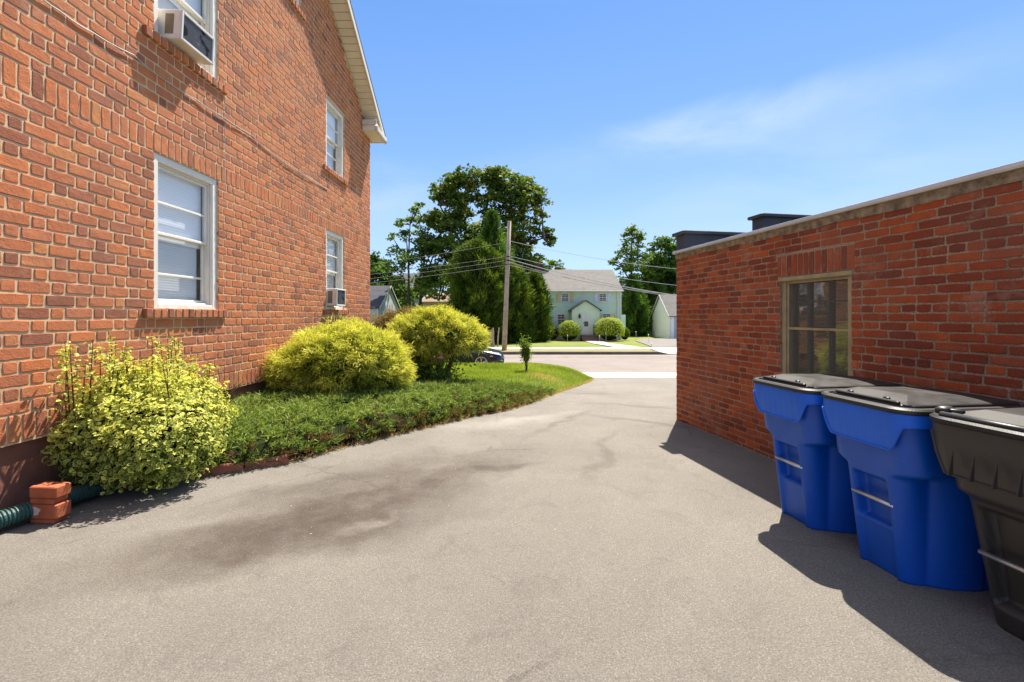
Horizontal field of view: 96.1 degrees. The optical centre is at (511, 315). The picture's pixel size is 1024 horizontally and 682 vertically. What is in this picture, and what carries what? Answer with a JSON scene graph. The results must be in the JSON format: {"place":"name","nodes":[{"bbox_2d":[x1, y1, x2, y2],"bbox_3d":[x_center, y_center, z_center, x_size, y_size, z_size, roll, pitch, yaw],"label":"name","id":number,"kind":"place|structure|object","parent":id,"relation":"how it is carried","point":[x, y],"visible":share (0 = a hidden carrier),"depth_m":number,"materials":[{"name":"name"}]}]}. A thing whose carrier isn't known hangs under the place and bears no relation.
{"place":"outdoors","nodes":[
{"label":"outdoors","id":0,"kind":"place"},
{"bbox_2d":[78,364,586,485],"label":"lawn","id":1,"kind":"structure","parent":0,"point":[380,434],"depth_m":6.20,"materials":[{"name":"plant"}]},
{"bbox_2d":[40,334,246,494],"bbox_3d":[-3.124,0.821,4.250,1.198,1.320,1.566,0,0,0],"label":"variegated euonymus","id":2,"kind":"object","parent":1,"relation":"on","point":[155,426],"visible":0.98,"depth_m":3.81,"materials":[{"name":"yellow plant"}]},
{"bbox_2d":[196,461,243,477],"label":"edging block","id":3,"kind":"structure","parent":1,"relation":"on","point":[223,468],"depth_m":4.37,"materials":[{"name":"red ceramic"}]},
{"bbox_2d":[245,454,287,469],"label":"edging block","id":4,"kind":"structure","parent":1,"relation":"on","point":[282,458],"depth_m":4.56,"materials":[{"name":"red ceramic"}]},
{"bbox_2d":[258,314,418,395],"bbox_3d":[-2.627,0.638,7.179,2.385,1.412,2.103,0,0,0],"label":"golden cypress","id":5,"kind":"object","parent":1,"relation":"on","point":[339,356],"visible":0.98,"depth_m":6.63,"materials":[{"name":"yellow plant"}]},
{"bbox_2d":[171,377,556,473],"bbox_3d":[-1.411,1.320,6.973,4.735,0.716,5.732,0,0,0],"label":"juniper ground cover","id":6,"kind":"object","parent":1,"relation":"on","point":[269,404],"visible":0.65,"depth_m":5.94,"materials":[{"name":"green plant"}]},
{"bbox_2d":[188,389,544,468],"bbox_3d":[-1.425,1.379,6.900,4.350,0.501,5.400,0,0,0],"label":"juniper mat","id":7,"kind":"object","parent":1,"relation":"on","point":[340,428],"visible":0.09,"depth_m":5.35,"materials":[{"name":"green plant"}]},
{"bbox_2d":[368,304,421,359],"bbox_3d":[-2.759,0.574,11.672,2.248,1.824,2.049,0,0,0],"label":"rusty shrub","id":8,"kind":"object","parent":1,"relation":"on","point":[387,316],"visible":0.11,"depth_m":11.36,"materials":[{"name":"orange plant"}]},
{"bbox_2d":[212,378,594,474],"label":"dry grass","id":9,"kind":"structure","parent":1,"relation":"on","point":[497,411],"depth_m":6.63,"materials":[{"name":"plant"}]},
{"bbox_2d":[410,361,442,381],"bbox_3d":[-1.726,1.137,8.851,0.979,0.552,0.932,0,0,0],"label":"leafy plant","id":10,"kind":"object","parent":1,"relation":"on","point":[427,377],"visible":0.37,"depth_m":8.71,"materials":[{"name":"green plant"}]},
{"bbox_2d":[408,353,454,379],"bbox_3d":[-1.923,0.894,8.926,1.430,0.972,1.169,0,0,-37],"label":"leafy plant","id":11,"kind":"object","parent":1,"relation":"on","point":[419,368],"visible":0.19,"depth_m":8.78,"materials":[{"name":"green plant"}]},
{"bbox_2d":[386,302,492,376],"bbox_3d":[-1.481,0.563,9.015,2.232,1.654,1.623,0,0,0],"label":"golden cypress","id":12,"kind":"object","parent":1,"relation":"on","point":[431,331],"visible":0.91,"depth_m":8.61,"materials":[{"name":"yellow plant"}]},
{"bbox_2d":[424,355,459,380],"bbox_3d":[-1.301,1.047,8.434,0.652,0.665,0.519,0,0,0],"label":"coneflower","id":13,"kind":"object","parent":1,"relation":"on","point":[441,375],"visible":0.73,"depth_m":8.42,"materials":[{"name":"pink plant"}]},
{"bbox_2d":[414,353,486,379],"bbox_3d":[-1.599,0.899,9.190,2.202,1.007,1.493,0,0,0],"label":"leafy plant","id":14,"kind":"object","parent":1,"relation":"on","point":[454,370],"visible":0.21,"depth_m":9.15,"materials":[{"name":"green plant"}]},
{"bbox_2d":[446,368,467,379],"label":"leafy plant","id":15,"kind":"object","parent":1,"relation":"on","point":[455,376],"visible":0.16,"depth_m":8.91,"materials":[{"name":"green plant"}]},
{"bbox_2d":[415,362,592,403],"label":"lawn grass","id":16,"kind":"structure","parent":1,"relation":"on","point":[507,368],"depth_m":12.35,"materials":[{"name":"green plant"}]},
{"bbox_2d":[516,333,533,371],"bbox_3d":[0.355,0.990,12.422,0.497,1.032,0.418,0,0,23],"label":"young shrub","id":17,"kind":"object","parent":1,"relation":"on","point":[525,350],"visible":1,"depth_m":12.37,"materials":[{"name":"green plant"}]},
{"bbox_2d":[0,378,1023,681],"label":"driveway","id":18,"kind":"structure","parent":0,"point":[478,548],"depth_m":2.65,"materials":[{"name":"grey asphalt"}]},
{"bbox_2d":[29,481,70,523],"bbox_3d":[-3.375,1.366,3.362,0.215,0.268,0.116,0,0,4],"label":"brick block","id":19,"kind":"object","parent":18,"relation":"on","point":[50,502],"depth_m":3.31,"materials":[{"name":"brick"}]},
{"bbox_2d":[0,476,122,528],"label":"drain pipe","id":20,"kind":"object","parent":18,"relation":"on","point":[16,514],"visible":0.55,"depth_m":3.30,"materials":[{"name":"green plastic"}]},
{"bbox_2d":[753,374,910,533],"bbox_3d":[2.373,0.977,3.420,0.931,1.046,0.656,0,0,-8],"label":"wheeled bin","id":21,"kind":"object","parent":18,"relation":"on","point":[813,475],"visible":0.65,"depth_m":3.21,"materials":[{"name":"blue plastic"}]},
{"bbox_2d":[821,387,1023,591],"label":"wheeled bin","id":22,"kind":"object","parent":18,"relation":"on","point":[914,518],"visible":0.69,"depth_m":2.55,"materials":[{"name":"blue plastic"}]},
{"bbox_2d":[929,406,1023,640],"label":"wheeled bin","id":23,"kind":"object","parent":18,"relation":"on","point":[980,454],"visible":1,"depth_m":2.16,"materials":[{"name":"grey plastic"}]},
{"bbox_2d":[487,347,651,348],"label":"pavement","id":24,"kind":"structure","parent":0,"point":[574,347],"depth_m":27.85,"materials":[{"name":"concrete"}]},
{"bbox_2d":[487,335,660,346],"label":"lawn","id":25,"kind":"structure","parent":0,"point":[631,341],"depth_m":33.88,"materials":[{"name":"green plant"}]},
{"bbox_2d":[370,286,400,322],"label":"blue shed","id":26,"kind":"structure","parent":25,"relation":"on","point":[382,298],"depth_m":43.29,"materials":[{"name":"grey"}]},
{"bbox_2d":[370,250,419,307],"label":"roadside tree","id":27,"kind":"object","parent":25,"relation":"on","point":[375,268],"visible":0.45,"depth_m":51.01,"materials":[{"name":"green plant"}]},
{"bbox_2d":[381,202,428,307],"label":"slender tree","id":28,"kind":"object","parent":25,"relation":"on","point":[406,256],"visible":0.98,"depth_m":42.92,"materials":[{"name":"green plant"}]},
{"bbox_2d":[396,273,418,311],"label":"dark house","id":29,"kind":"structure","parent":25,"relation":"on","point":[411,276],"depth_m":58.25,"materials":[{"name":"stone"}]},
{"bbox_2d":[414,286,431,309],"bbox_3d":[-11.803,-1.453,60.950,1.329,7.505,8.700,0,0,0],"label":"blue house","id":30,"kind":"structure","parent":25,"relation":"on","point":[416,302],"depth_m":56.98,"materials":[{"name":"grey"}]},
{"bbox_2d":[410,213,448,306],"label":"slender tree","id":31,"kind":"object","parent":25,"relation":"on","point":[420,254],"visible":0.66,"depth_m":45.44,"materials":[{"name":"green plant"}]},
{"bbox_2d":[420,264,448,301],"bbox_3d":[-6.525,-0.982,39.897,3.549,7.011,3.284,0,0,0],"label":"leafy tree","id":32,"kind":"object","parent":25,"relation":"on","point":[437,296],"visible":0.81,"depth_m":39.67,"materials":[{"name":"green plant"}]},
{"bbox_2d":[422,293,450,309],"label":"tan house","id":33,"kind":"structure","parent":25,"relation":"on","point":[428,302],"depth_m":57.99,"materials":[{"name":"beige"}]},
{"bbox_2d":[443,281,452,308],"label":"arborvitae","id":34,"kind":"object","parent":25,"relation":"on","point":[450,293],"visible":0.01,"depth_m":35.83,"materials":[{"name":"green plant"}]},
{"bbox_2d":[443,238,514,343],"bbox_3d":[-2.379,-1.796,34.008,5.390,7.933,5.781,0,0,32],"label":"arborvitae","id":35,"kind":"object","parent":25,"relation":"on","point":[471,290],"visible":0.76,"depth_m":32.74,"materials":[{"name":"green plant"}]},
{"bbox_2d":[410,163,557,293],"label":"maple tree","id":36,"kind":"object","parent":25,"relation":"on","point":[517,190],"visible":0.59,"depth_m":45.76,"materials":[{"name":"green plant"}]},
{"bbox_2d":[489,328,494,346],"bbox_3d":[-1.275,1.430,29.300,0.400,1.380,0.408,0,0,0],"label":"wooden post","id":37,"kind":"object","parent":25,"relation":"on","point":[491,344],"visible":0.67,"depth_m":29.18,"materials":[{"name":"brown wood"}]},
{"bbox_2d":[476,207,515,259],"bbox_3d":[-1.717,-3.336,37.986,4.582,11.137,4.589,0,0,-42],"label":"arborvitae","id":38,"kind":"object","parent":25,"relation":"on","point":[492,230],"visible":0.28,"depth_m":37.48,"materials":[{"name":"green plant"}]},
{"bbox_2d":[497,328,499,346],"bbox_3d":[-0.884,1.444,29.700,0.180,1.356,0.100,0,0,0],"label":"wooden stake","id":39,"kind":"object","parent":25,"relation":"on","point":[498,338],"visible":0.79,"depth_m":29.67,"materials":[{"name":"brown wood"}]},
{"bbox_2d":[490,254,528,343],"bbox_3d":[-0.813,-1.295,34.948,4.471,6.944,4.571,0,0,0],"label":"arborvitae","id":40,"kind":"object","parent":25,"relation":"on","point":[516,288],"visible":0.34,"depth_m":34.08,"materials":[{"name":"green plant"}]},
{"bbox_2d":[511,264,540,342],"bbox_3d":[0.489,-0.931,35.572,3.236,6.200,3.435,0,0,33],"label":"arborvitae","id":41,"kind":"object","parent":25,"relation":"on","point":[527,293],"visible":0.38,"depth_m":34.81,"materials":[{"name":"green plant"}]},
{"bbox_2d":[526,269,556,341],"bbox_3d":[1.745,-0.788,36.982,4.026,5.934,3.533,0,0,35],"label":"arborvitae","id":42,"kind":"object","parent":25,"relation":"on","point":[542,316],"visible":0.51,"depth_m":36.25,"materials":[{"name":"green plant"}]},
{"bbox_2d":[539,255,564,269],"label":"distant tree","id":43,"kind":"object","parent":25,"relation":"on","point":[553,263],"visible":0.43,"depth_m":65.55,"materials":[{"name":"green plant"}]},
{"bbox_2d":[550,327,559,339],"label":"rust shrub","id":44,"kind":"object","parent":25,"relation":"on","point":[555,335],"visible":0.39,"depth_m":38.90,"materials":[{"name":"green plant"}]},
{"bbox_2d":[558,320,581,339],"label":"golden shrub","id":45,"kind":"object","parent":25,"relation":"on","point":[570,329],"visible":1,"depth_m":38.35,"materials":[{"name":"green plant"}]},
{"bbox_2d":[534,264,625,340],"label":"mint house","id":46,"kind":"structure","parent":25,"relation":"on","point":[586,306],"depth_m":40.98,"materials":[{"name":"green wood"}]},
{"bbox_2d":[557,314,564,324],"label":"window","id":47,"kind":"structure","parent":46,"relation":"in","point":[560,317],"depth_m":40.93,"materials":[{"name":"white paint"}]},
{"bbox_2d":[561,293,568,301],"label":"window","id":48,"kind":"structure","parent":46,"relation":"in","point":[564,296],"depth_m":40.93,"materials":[{"name":"white paint"}]},
{"bbox_2d":[582,313,589,334],"bbox_3d":[6.405,0.691,39.700,0.710,1.901,0.100,0,0,0],"label":"door","id":49,"kind":"structure","parent":46,"relation":"in","point":[585,316],"depth_m":39.70,"materials":[{"name":"white paint"}]},
{"bbox_2d":[599,293,606,301],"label":"window","id":50,"kind":"structure","parent":46,"relation":"in","point":[602,296],"depth_m":40.93,"materials":[{"name":"white paint"}]},
{"bbox_2d":[602,313,610,321],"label":"window","id":51,"kind":"structure","parent":46,"relation":"in","point":[604,315],"depth_m":40.96,"materials":[{"name":"white paint"}]},
{"bbox_2d":[594,317,624,339],"bbox_3d":[8.184,1.077,38.576,2.658,1.952,2.447,0,0,0],"label":"golden shrub","id":52,"kind":"object","parent":25,"relation":"on","point":[609,329],"visible":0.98,"depth_m":38.02,"materials":[{"name":"green plant"}]},
{"bbox_2d":[621,328,629,339],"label":"green shrub","id":53,"kind":"object","parent":25,"relation":"on","point":[627,335],"visible":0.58,"depth_m":39.59,"materials":[{"name":"green plant"}]},
{"bbox_2d":[608,223,656,292],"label":"tulip tree","id":54,"kind":"object","parent":25,"relation":"on","point":[626,266],"visible":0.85,"depth_m":51.97,"materials":[{"name":"green plant"}]},
{"bbox_2d":[621,273,653,335],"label":"spruce","id":55,"kind":"object","parent":25,"relation":"on","point":[635,310],"visible":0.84,"depth_m":48.04,"materials":[{"name":"green plant"}]},
{"bbox_2d":[642,274,667,334],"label":"spruce","id":56,"kind":"object","parent":25,"relation":"on","point":[655,286],"visible":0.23,"depth_m":51.93,"materials":[{"name":"green plant"}]},
{"bbox_2d":[639,235,676,293],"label":"broad tree","id":57,"kind":"object","parent":25,"relation":"on","point":[666,275],"visible":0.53,"depth_m":53.70,"materials":[{"name":"green plant"}]},
{"bbox_2d":[650,294,676,337],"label":"white shed","id":58,"kind":"structure","parent":25,"relation":"on","point":[664,319],"depth_m":44.77,"materials":[{"name":"white paint"}]},
{"bbox_2d":[674,317,676,337],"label":"garage door","id":59,"kind":"structure","parent":58,"relation":"in","point":[675,324],"depth_m":42.95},
{"bbox_2d":[497,349,652,350],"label":"verge","id":60,"kind":"structure","parent":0,"point":[579,350],"depth_m":26.01,"materials":[{"name":"green plant"}]},
{"bbox_2d":[502,221,510,349],"bbox_3d":[-0.321,-1.536,26.200,0.562,7.702,0.300,0,0,0],"label":"utility pole","id":61,"kind":"object","parent":60,"relation":"on","point":[505,313],"visible":0.93,"depth_m":26.09,"materials":[{"name":"brown wood"}]},
{"bbox_2d":[370,242,506,264],"bbox_3d":[-6.951,-3.253,26.526,13.368,1.822,0.012,0,0,4],"label":"overhead wire","id":62,"kind":"object","parent":61,"relation":"attached to","point":[436,254],"visible":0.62,"depth_m":26.34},
{"bbox_2d":[370,260,506,278],"bbox_3d":[-6.951,-2.403,26.526,13.368,1.472,0.012,0,0,4],"label":"overhead wire","id":63,"kind":"object","parent":61,"relation":"attached to","point":[437,270],"visible":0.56,"depth_m":26.32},
{"bbox_2d":[376,256,506,273],"bbox_3d":[-6.951,-2.649,26.526,13.368,1.436,0.012,0,0,4],"label":"overhead wire","id":64,"kind":"object","parent":61,"relation":"attached to","point":[442,265],"visible":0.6,"depth_m":26.31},
{"bbox_2d":[507,261,660,293],"bbox_3d":[6.324,-2.000,25.524,13.264,2.172,0.020,0,0,5],"label":"overhead wire","id":65,"kind":"object","parent":61,"relation":"attached to","point":[581,280],"visible":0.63,"depth_m":25.70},
{"bbox_2d":[507,255,670,284],"bbox_3d":[6.583,-2.415,26.024,13.740,2.025,0.020,0,0,0],"label":"overhead wire","id":66,"kind":"object","parent":61,"relation":"attached to","point":[592,273],"visible":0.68,"depth_m":26.03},
{"bbox_2d":[507,264,673,296],"bbox_3d":[6.324,-1.724,25.524,13.265,2.382,0.020,0,0,5],"label":"overhead wire","id":67,"kind":"object","parent":61,"relation":"attached to","point":[589,282],"visible":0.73,"depth_m":25.69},
{"bbox_2d":[507,240,674,268],"bbox_3d":[6.583,-3.323,26.024,13.740,1.920,0.022,0,0,0],"label":"overhead wire","id":68,"kind":"object","parent":61,"relation":"attached to","point":[590,257],"visible":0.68,"depth_m":26.02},
{"bbox_2d":[507,258,676,295],"bbox_3d":[6.064,-1.936,25.023,12.875,2.661,0.040,0,0,9],"label":"overhead wire","id":69,"kind":"object","parent":61,"relation":"attached to","point":[592,280],"visible":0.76,"depth_m":25.27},
{"bbox_2d":[504,354,676,371],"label":"road","id":70,"kind":"structure","parent":0,"point":[624,363],"depth_m":21.04,"materials":[{"name":"grey asphalt"}]},
{"bbox_2d":[444,347,503,363],"bbox_3d":[-2.654,1.435,18.250,4.708,1.440,1.856,0,0,0],"label":"parked car","id":71,"kind":"object","parent":70,"relation":"on","point":[490,355],"visible":0.29,"depth_m":17.35,"materials":[{"name":"black paint"}]},
{"bbox_2d":[501,351,670,354],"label":"kerb","id":72,"kind":"structure","parent":70,"relation":"on","point":[587,353],"depth_m":25.10,"materials":[{"name":"concrete"}]},
{"bbox_2d":[583,372,676,372],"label":"road gutter","id":73,"kind":"object","parent":70,"relation":"on","point":[629,372],"depth_m":17.17,"materials":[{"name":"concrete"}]},
{"bbox_2d":[587,340,637,346],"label":"front path","id":74,"kind":"structure","parent":0,"point":[600,342],"depth_m":31.79,"materials":[{"name":"concrete"}]},
{"bbox_2d":[583,373,676,377],"bbox_3d":[6.250,2.097,16.300,15.500,0.032,1.600,0,0,0],"label":"driveway apron","id":75,"kind":"object","parent":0,"point":[633,375],"depth_m":16.12,"materials":[{"name":"concrete"}]},
{"bbox_2d":[636,338,676,346],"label":"neighbour driveway","id":76,"kind":"structure","parent":0,"point":[663,342],"depth_m":34.59,"materials":[{"name":"concrete"}]},
{"bbox_2d":[648,347,676,353],"bbox_3d":[16.175,2.019,26.850,15.650,0.142,3.300,0,0,0],"label":"neighbour apron","id":77,"kind":"object","parent":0,"point":[670,350],"visible":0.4,"depth_m":27.27,"materials":[{"name":"concrete"}]},
{"bbox_2d":[351,0,1023,292],"label":"sky","id":78,"kind":"structure","parent":0,"point":[666,118],"materials":[{"name":"blue"}]},
{"bbox_3d":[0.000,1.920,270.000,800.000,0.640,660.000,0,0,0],"label":"ground","id":79,"kind":"structure","parent":0,"visible":0},
{"bbox_2d":[0,0,386,509],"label":"brick house","id":80,"kind":"structure","parent":79,"relation":"on","point":[153,182],"depth_m":4.99,"materials":[{"name":"brick"}]},
{"bbox_2d":[154,152,215,308],"bbox_3d":[-3.746,-0.878,5.201,0.160,1.605,1.000,0,0,1],"label":"window","id":81,"kind":"structure","parent":80,"relation":"in","point":[177,187],"depth_m":5.28,"materials":[{"name":"white paint"}]},
{"bbox_2d":[154,0,215,77],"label":"window","id":82,"kind":"structure","parent":80,"relation":"in","point":[192,8],"depth_m":5.56,"materials":[{"name":"white paint"}]},
{"bbox_2d":[158,9,214,64],"bbox_3d":[-3.631,-3.076,5.098,0.328,0.310,0.523,3,0,1],"label":"air conditioner","id":83,"kind":"object","parent":80,"relation":"attached to","point":[183,31],"visible":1,"depth_m":4.96,"materials":[{"name":"white plastic"}]},
{"bbox_2d":[326,230,342,309],"bbox_3d":[-3.688,-0.903,9.361,0.160,1.555,0.920,0,0,1],"label":"window","id":84,"kind":"structure","parent":80,"relation":"in","point":[331,237],"depth_m":9.57,"materials":[{"name":"white paint"}]},
{"bbox_2d":[326,98,342,177],"bbox_3d":[-3.688,-3.570,9.361,0.160,1.360,0.920,0,0,1],"label":"window","id":85,"kind":"structure","parent":80,"relation":"in","point":[332,113],"depth_m":9.59,"materials":[{"name":"white paint"}]},
{"bbox_2d":[327,288,345,305],"bbox_3d":[-3.577,-0.367,9.207,0.328,0.340,0.463,1,0,1],"label":"air conditioner","id":86,"kind":"object","parent":80,"relation":"attached to","point":[336,296],"visible":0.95,"depth_m":8.98,"materials":[{"name":"white plastic"}]},
{"bbox_2d":[672,160,1023,458],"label":"brick garage","id":87,"kind":"structure","parent":79,"relation":"on","point":[922,286],"depth_m":3.84,"materials":[{"name":"brick"}]},
{"bbox_2d":[779,270,852,375],"bbox_3d":[2.879,0.162,4.342,0.122,1.115,0.832,0,0,-10],"label":"window","id":88,"kind":"structure","parent":87,"relation":"in","point":[817,329],"depth_m":4.35,"materials":[{"name":"beige wood"}]}
]}

